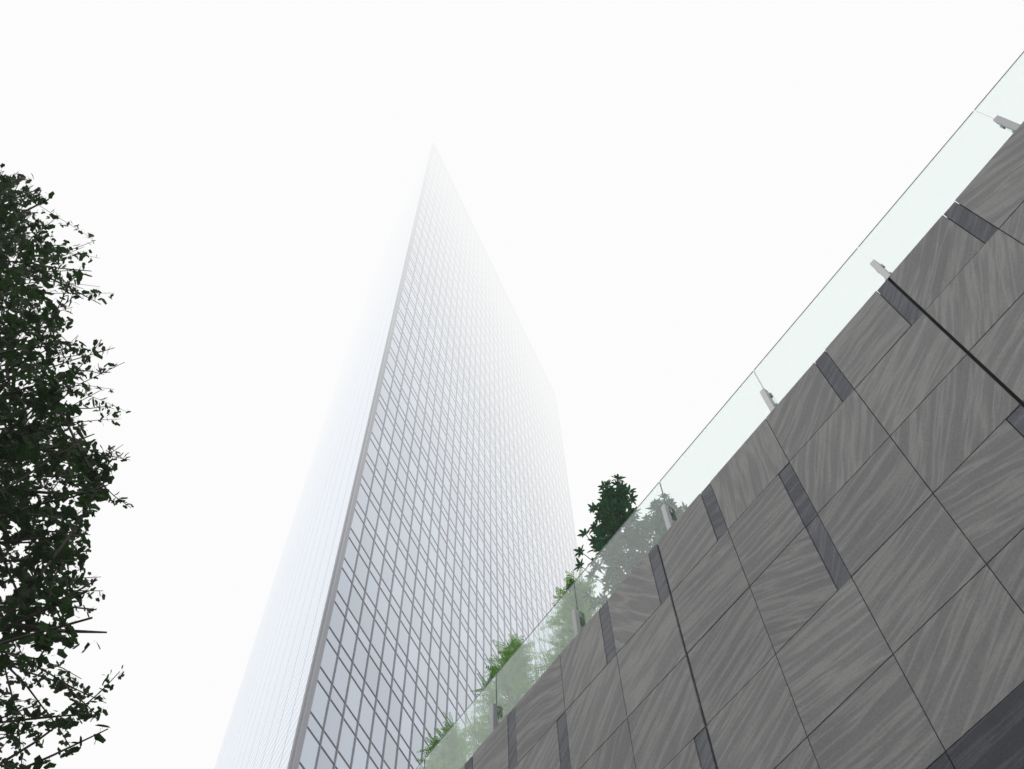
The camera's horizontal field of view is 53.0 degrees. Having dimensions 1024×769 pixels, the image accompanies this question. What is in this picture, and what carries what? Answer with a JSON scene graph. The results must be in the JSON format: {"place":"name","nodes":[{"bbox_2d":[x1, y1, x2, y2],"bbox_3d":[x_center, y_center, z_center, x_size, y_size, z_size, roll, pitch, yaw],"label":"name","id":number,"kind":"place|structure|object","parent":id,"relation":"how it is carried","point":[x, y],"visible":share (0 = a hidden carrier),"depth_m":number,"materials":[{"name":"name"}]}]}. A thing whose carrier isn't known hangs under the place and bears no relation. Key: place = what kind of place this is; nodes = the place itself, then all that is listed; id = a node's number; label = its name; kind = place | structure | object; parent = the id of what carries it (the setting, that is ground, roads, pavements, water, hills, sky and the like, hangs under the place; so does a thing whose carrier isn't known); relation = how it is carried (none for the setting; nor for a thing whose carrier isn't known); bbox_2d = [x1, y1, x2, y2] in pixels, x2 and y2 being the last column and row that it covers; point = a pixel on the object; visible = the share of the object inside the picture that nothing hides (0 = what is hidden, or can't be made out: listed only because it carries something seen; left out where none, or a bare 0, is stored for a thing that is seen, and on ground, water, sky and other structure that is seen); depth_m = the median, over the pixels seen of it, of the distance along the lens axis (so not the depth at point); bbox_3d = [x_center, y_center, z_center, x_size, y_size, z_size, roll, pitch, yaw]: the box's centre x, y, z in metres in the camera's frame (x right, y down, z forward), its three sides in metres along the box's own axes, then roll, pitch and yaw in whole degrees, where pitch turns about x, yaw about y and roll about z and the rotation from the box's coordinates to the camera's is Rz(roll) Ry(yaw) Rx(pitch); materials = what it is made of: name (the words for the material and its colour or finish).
{"place":"outdoors","nodes":[
{"label":"outdoors","id":0,"kind":"place"},
{"bbox_2d":[0,163,133,768],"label":"ginkgo tree","id":1,"kind":"object","parent":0,"point":[22,442],"visible":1,"depth_m":5.96,"materials":[{"name":"green plant"}]},
{"bbox_2d":[214,147,579,768],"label":"tower","id":2,"kind":"structure","parent":0,"point":[262,726],"depth_m":108.77,"materials":[{"name":"grey glass"}]},
{"bbox_2d":[287,143,580,768],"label":"tower mullions","id":3,"kind":"object","parent":2,"relation":"attached to","point":[300,733],"visible":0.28,"depth_m":116.97,"materials":[{"name":"grey metal"}]},
{"bbox_2d":[0,0,1023,768],"label":"sky","id":4,"kind":"structure","parent":0,"point":[656,192],"materials":[{"name":"white"}]},
{"label":"ground","id":5,"kind":"structure","parent":0,"visible":0},
{"bbox_2d":[460,121,1023,768],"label":"stone wall","id":6,"kind":"structure","parent":5,"relation":"on","point":[828,573],"depth_m":8.86,"materials":[{"name":"grey stone"}]},
{"bbox_2d":[416,52,1023,768],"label":"glass balustrade","id":7,"kind":"object","parent":6,"relation":"on","point":[940,184],"visible":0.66,"depth_m":11.56,"materials":[{"name":"clear glass"}]},
{"bbox_2d":[419,51,1023,764],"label":"glass clamps","id":8,"kind":"object","parent":6,"relation":"on","point":[877,267],"visible":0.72,"depth_m":11.61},
{"bbox_3d":[3.378,11.348,15.741,13.400,0.350,48.000,31,-69,-15],"label":"terrace slab","id":9,"kind":"object","parent":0,"visible":0},
{"bbox_2d":[415,712,453,761],"bbox_3d":[-0.930,6.900,16.132,2.725,4.325,2.378,31,-69,-15],"label":"shrub","id":10,"kind":"object","parent":9,"relation":"on","point":[433,743],"visible":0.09,"depth_m":17.60,"materials":[{"name":"green plant"}]},
{"bbox_2d":[470,633,523,696],"bbox_3d":[0.157,5.309,15.558,2.163,4.588,2.561,31,-69,-15],"label":"shrub","id":11,"kind":"object","parent":9,"relation":"on","point":[512,647],"visible":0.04,"depth_m":16.89,"materials":[{"name":"green plant"}]},
{"bbox_2d":[552,567,582,605],"bbox_3d":[1.170,4.020,14.609,1.884,3.921,1.743,31,-69,-15],"label":"shrub","id":12,"kind":"object","parent":9,"relation":"on","point":[566,586],"visible":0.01,"depth_m":15.89,"materials":[{"name":"green plant"}]},
{"bbox_2d":[566,474,637,588],"bbox_3d":[1.646,2.642,14.325,1.792,4.551,1.875,31,-69,-15],"label":"tree","id":13,"kind":"object","parent":9,"relation":"on","point":[612,514],"visible":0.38,"depth_m":15.32,"materials":[{"name":"green plant"}]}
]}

